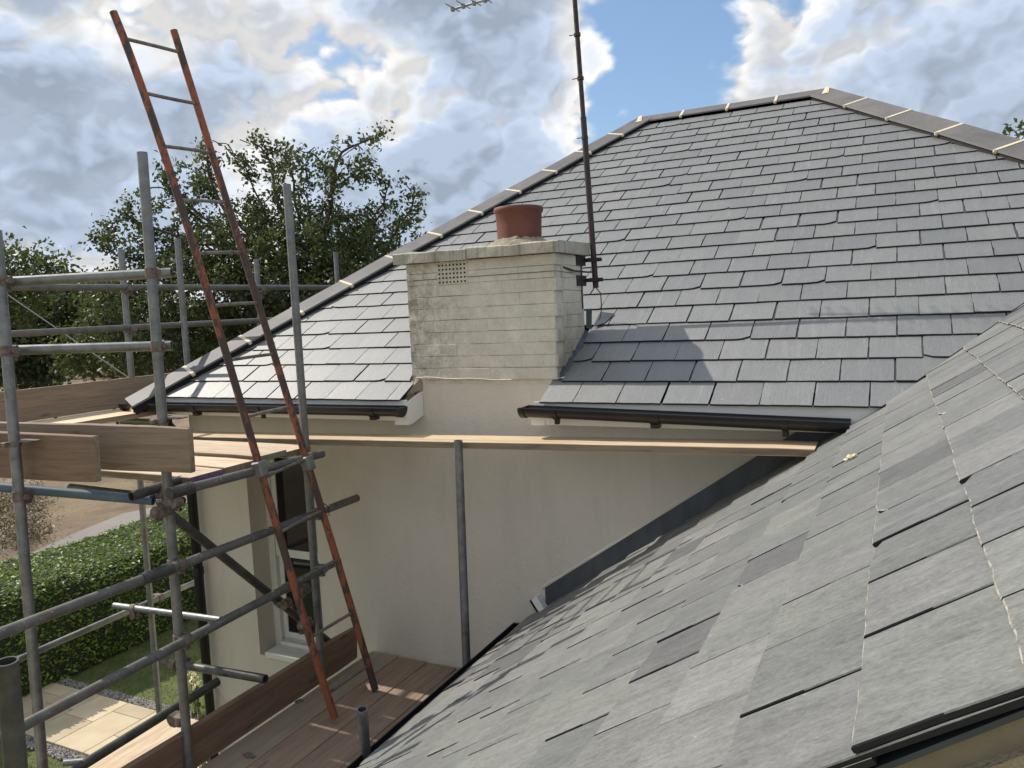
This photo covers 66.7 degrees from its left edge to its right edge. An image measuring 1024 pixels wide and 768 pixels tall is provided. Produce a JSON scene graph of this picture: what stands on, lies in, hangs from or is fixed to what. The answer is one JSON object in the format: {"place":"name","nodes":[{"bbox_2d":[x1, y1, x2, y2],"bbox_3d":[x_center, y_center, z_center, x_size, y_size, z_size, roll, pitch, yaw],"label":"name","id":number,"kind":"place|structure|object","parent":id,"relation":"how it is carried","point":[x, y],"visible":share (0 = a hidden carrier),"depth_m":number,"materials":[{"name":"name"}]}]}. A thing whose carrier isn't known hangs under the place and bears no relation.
{"place":"outdoors","nodes":[
{"label":"outdoors","id":0,"kind":"place"},
{"bbox_2d":[8,295,127,377],"bbox_3d":[-7.299,-0.720,13.000,2.612,2.298,0.020,-8,8,-43],"label":"overhead cable","id":1,"kind":"object","parent":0,"point":[65,334],"visible":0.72,"depth_m":12.78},
{"bbox_2d":[5,259,174,298],"bbox_3d":[-14.908,-3.749,25.750,10.857,3.085,0.032,-8,7,-42],"label":"overhead cable","id":2,"kind":"object","parent":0,"point":[45,268],"visible":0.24,"depth_m":25.30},
{"bbox_2d":[31,508,150,554],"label":"road","id":3,"kind":"structure","parent":0,"point":[113,522],"depth_m":19.96,"materials":[{"name":"grey asphalt"}]},
{"bbox_2d":[0,372,188,561],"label":"bare earth","id":4,"kind":"structure","parent":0,"point":[79,514],"depth_m":22.18,"materials":[{"name":"brown soil"}]},
{"bbox_2d":[0,478,70,555],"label":"brushwood","id":5,"kind":"object","parent":4,"relation":"on","point":[3,510],"visible":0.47,"depth_m":19.85,"materials":[{"name":"brown plant"}]},
{"bbox_2d":[3,226,82,389],"bbox_3d":[-21.518,-1.936,33.332,7.379,9.610,3.861,-3,6,-1],"label":"tree","id":6,"kind":"object","parent":4,"relation":"on","point":[38,260],"visible":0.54,"depth_m":32.68,"materials":[{"name":"green plant"}]},
{"bbox_2d":[0,264,141,417],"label":"tree","id":7,"kind":"object","parent":4,"relation":"on","point":[31,371],"visible":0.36,"depth_m":36.85,"materials":[{"name":"green plant"}]},
{"bbox_2d":[0,500,196,696],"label":"hedge","id":8,"kind":"object","parent":4,"relation":"on","point":[71,570],"visible":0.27,"depth_m":11.94,"materials":[{"name":"green plant"}]},
{"bbox_2d":[37,281,175,423],"bbox_3d":[-13.811,-0.336,26.995,5.020,6.944,2.827,-2,6,6],"label":"tree","id":9,"kind":"object","parent":4,"relation":"on","point":[77,363],"visible":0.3,"depth_m":26.66,"materials":[{"name":"green plant"}]},
{"bbox_2d":[72,117,431,376],"bbox_3d":[-7.983,-2.424,24.267,10.221,11.167,6.426,0,6,26],"label":"oak tree","id":10,"kind":"object","parent":4,"relation":"on","point":[354,248],"visible":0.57,"depth_m":23.42,"materials":[{"name":"green plant"}]},
{"bbox_2d":[0,619,214,767],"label":"lawn","id":11,"kind":"structure","parent":0,"point":[167,680],"depth_m":11.40,"materials":[{"name":"green plant"}]},
{"bbox_2d":[0,656,27,767],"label":"scaffold pole","id":12,"kind":"object","parent":11,"relation":"on","point":[13,739],"visible":1,"depth_m":1.79,"materials":[{"name":"grey metal"}]},
{"bbox_2d":[11,238,338,765],"bbox_3d":[-2.203,1.651,6.694,1.278,5.774,7.073,0,6,26],"label":"scaffolding","id":13,"kind":"object","parent":11,"relation":"on","point":[132,611],"visible":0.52,"depth_m":6.21,"materials":[{"name":"grey metal"}]},
{"bbox_2d":[34,409,121,422],"bbox_3d":[-2.855,0.184,6.265,0.228,0.039,4.000,0,6,26],"label":"scaffold board","id":14,"kind":"object","parent":13,"relation":"on","point":[79,416],"visible":0.06,"depth_m":5.67,"materials":[{"name":"beige wood"}]},
{"bbox_2d":[0,373,169,421],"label":"toe board","id":15,"kind":"object","parent":13,"relation":"attached to","point":[39,403],"visible":0.32,"depth_m":5.75,"materials":[{"name":"brown wood"}]},
{"bbox_2d":[51,411,156,423],"bbox_3d":[-2.986,0.264,5.470,0.228,0.038,2.450,0,6,26],"label":"scaffold board","id":16,"kind":"object","parent":13,"relation":"on","point":[112,417],"visible":0.3,"depth_m":5.56,"materials":[{"name":"beige wood"}]},
{"bbox_2d":[0,151,359,767],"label":"scaffolding","id":17,"kind":"object","parent":11,"relation":"on","point":[167,493],"visible":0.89,"depth_m":3.82,"materials":[{"name":"grey metal"}]},
{"bbox_2d":[0,431,101,481],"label":"toe board","id":18,"kind":"object","parent":17,"relation":"attached to","point":[62,457],"visible":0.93,"depth_m":3.69,"materials":[{"name":"brown wood"}]},
{"bbox_2d":[0,422,195,472],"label":"toe board","id":19,"kind":"object","parent":17,"relation":"attached to","point":[149,448],"visible":0.71,"depth_m":3.81,"materials":[{"name":"brown wood"}]},
{"bbox_2d":[89,718,198,767],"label":"scaffold board","id":20,"kind":"object","parent":17,"relation":"on","point":[148,740],"visible":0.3,"depth_m":4.40,"materials":[{"name":"brown wood"}]},
{"bbox_2d":[101,466,222,483],"bbox_3d":[-2.257,0.480,4.404,1.485,0.039,0.228,0,6,27],"label":"scaffold board","id":21,"kind":"object","parent":17,"relation":"on","point":[201,473],"visible":0.29,"depth_m":4.12,"materials":[{"name":"beige wood"}]},
{"bbox_2d":[195,456,253,473],"bbox_3d":[-2.156,0.452,4.609,1.485,0.039,0.226,0,6,27],"label":"scaffold board","id":22,"kind":"object","parent":17,"relation":"on","point":[228,465],"visible":0.21,"depth_m":4.32,"materials":[{"name":"beige wood"}]},
{"bbox_2d":[121,627,356,767],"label":"toe board","id":23,"kind":"object","parent":17,"relation":"attached to","point":[219,729],"visible":0.89,"depth_m":4.37,"materials":[{"name":"brown wood"}]},
{"bbox_2d":[194,444,286,460],"bbox_3d":[-2.044,0.409,4.812,1.505,0.039,0.226,0,6,27],"label":"scaffold board","id":24,"kind":"object","parent":17,"relation":"on","point":[239,452],"visible":0.31,"depth_m":4.55,"materials":[{"name":"beige wood"}]},
{"bbox_2d":[193,440,310,457],"bbox_3d":[-1.950,0.405,5.023,1.485,0.038,0.227,0,6,27],"label":"scaffold board","id":25,"kind":"object","parent":17,"relation":"on","point":[292,450],"visible":0.26,"depth_m":4.86,"materials":[{"name":"beige wood"}]},
{"bbox_2d":[200,651,398,767],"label":"scaffold board","id":26,"kind":"object","parent":17,"relation":"on","point":[263,739],"visible":0.75,"depth_m":4.49,"materials":[{"name":"brown wood"}]},
{"bbox_2d":[243,751,255,757],"bbox_3d":[-1.398,1.975,4.138,0.077,0.006,0.036,3,8,44],"label":"slate fragment","id":27,"kind":"object","parent":26,"relation":"on","point":[249,754],"visible":1,"depth_m":4.13,"materials":[{"name":"grey stone"}]},
{"bbox_2d":[247,657,426,767],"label":"scaffold board","id":28,"kind":"object","parent":17,"relation":"on","point":[302,743],"visible":0.76,"depth_m":4.47,"materials":[{"name":"brown wood"}]},
{"bbox_2d":[109,10,378,719],"bbox_3d":[-1.474,-0.055,4.469,1.100,3.974,0.472,-2,6,6],"label":"ladder","id":29,"kind":"object","parent":28,"relation":"on","point":[263,474],"visible":1,"depth_m":4.40,"materials":[{"name":"brown metal"}]},
{"bbox_2d":[293,663,455,767],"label":"scaffold board","id":30,"kind":"object","parent":17,"relation":"on","point":[340,748],"visible":0.73,"depth_m":4.49,"materials":[{"name":"brown wood"}]},
{"bbox_2d":[340,668,459,767],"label":"scaffold board","id":31,"kind":"object","parent":17,"relation":"on","point":[372,742],"visible":0.24,"depth_m":4.45,"materials":[{"name":"brown wood"}]},
{"bbox_2d":[193,431,817,456],"bbox_3d":[-0.532,0.341,4.663,4.406,0.043,0.228,-1,6,26],"label":"scaffold board","id":32,"kind":"object","parent":17,"relation":"on","point":[717,446],"visible":0.8,"depth_m":4.24,"materials":[{"name":"beige wood"}]},
{"bbox_2d":[187,671,214,767],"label":"flowering plant","id":33,"kind":"object","parent":11,"relation":"on","point":[194,687],"visible":0.38,"depth_m":7.90,"materials":[{"name":"green plant"}]},
{"bbox_2d":[357,706,370,759],"bbox_3d":[-0.629,3.097,3.813,0.048,3.372,0.461,-4,6,-11],"label":"scaffold pole","id":34,"kind":"object","parent":11,"relation":"on","point":[363,731],"visible":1,"depth_m":3.46,"materials":[{"name":"grey metal"}]},
{"bbox_2d":[118,86,1023,760],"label":"house","id":35,"kind":"structure","parent":11,"relation":"on","point":[828,260],"depth_m":5.05,"materials":[{"name":"white stone"}]},
{"bbox_2d":[265,451,322,662],"bbox_3d":[-1.539,1.247,5.739,0.810,1.602,0.260,0,6,26],"label":"window","id":36,"kind":"structure","parent":35,"relation":"in","point":[287,488],"depth_m":5.90,"materials":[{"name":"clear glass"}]},
{"bbox_2d":[406,0,603,319],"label":"tv aerial","id":37,"kind":"object","parent":35,"relation":"attached to","point":[581,279],"visible":1,"depth_m":4.83,"materials":[{"name":"metal"}]},
{"bbox_2d":[346,304,1023,767],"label":"house wing","id":38,"kind":"structure","parent":11,"relation":"on","point":[824,604],"depth_m":1.71,"materials":[{"name":"grey stone"}]},
{"bbox_2d":[843,453,856,461],"bbox_3d":[1.216,0.265,2.799,0.028,0.034,0.046,-5,6,-25],"label":"mortar lump","id":39,"kind":"object","parent":38,"relation":"on","point":[850,456],"visible":1,"depth_m":2.79,"materials":[{"name":"beige concrete"}]},
{"bbox_2d":[22,683,206,767],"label":"garden path","id":40,"kind":"structure","parent":0,"point":[91,724],"depth_m":10.09,"materials":[{"name":"stone"}]},
{"bbox_2d":[26,735,86,760],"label":"gravel","id":41,"kind":"structure","parent":40,"relation":"on","point":[59,752],"depth_m":9.40,"materials":[{"name":"grey gravel"}]},
{"bbox_2d":[55,678,198,718],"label":"gravel","id":42,"kind":"structure","parent":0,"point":[115,695],"depth_m":10.74,"materials":[{"name":"grey gravel"}]},
{"bbox_2d":[0,0,1023,321],"label":"sky","id":43,"kind":"structure","parent":0,"point":[479,100],"materials":[{"name":"blue"}]},
{"bbox_3d":[-0.834,2.051,3.331,0.228,0.040,3.564,0,6,26],"label":"scaffold board","id":44,"kind":"object","parent":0,"visible":0},
{"bbox_2d":[454,440,470,665],"bbox_3d":[-0.277,1.103,4.428,0.076,1.583,0.048,-7,7,-37],"label":"scaffold pole","id":45,"kind":"object","parent":44,"relation":"on","point":[462,547],"visible":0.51,"depth_m":4.40,"materials":[{"name":"grey metal"}]},
{"label":"ground","id":46,"kind":"structure","parent":0,"visible":0},
{"bbox_2d":[19,275,279,378],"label":"woodland","id":47,"kind":"object","parent":46,"relation":"on","point":[99,369],"depth_m":80.85,"materials":[{"name":"green plant"}]},
{"bbox_2d":[1002,118,1023,139],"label":"tree","id":48,"kind":"object","parent":46,"relation":"on","point":[1009,129],"visible":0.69,"depth_m":17.07,"materials":[{"name":"green plant"}]}
]}

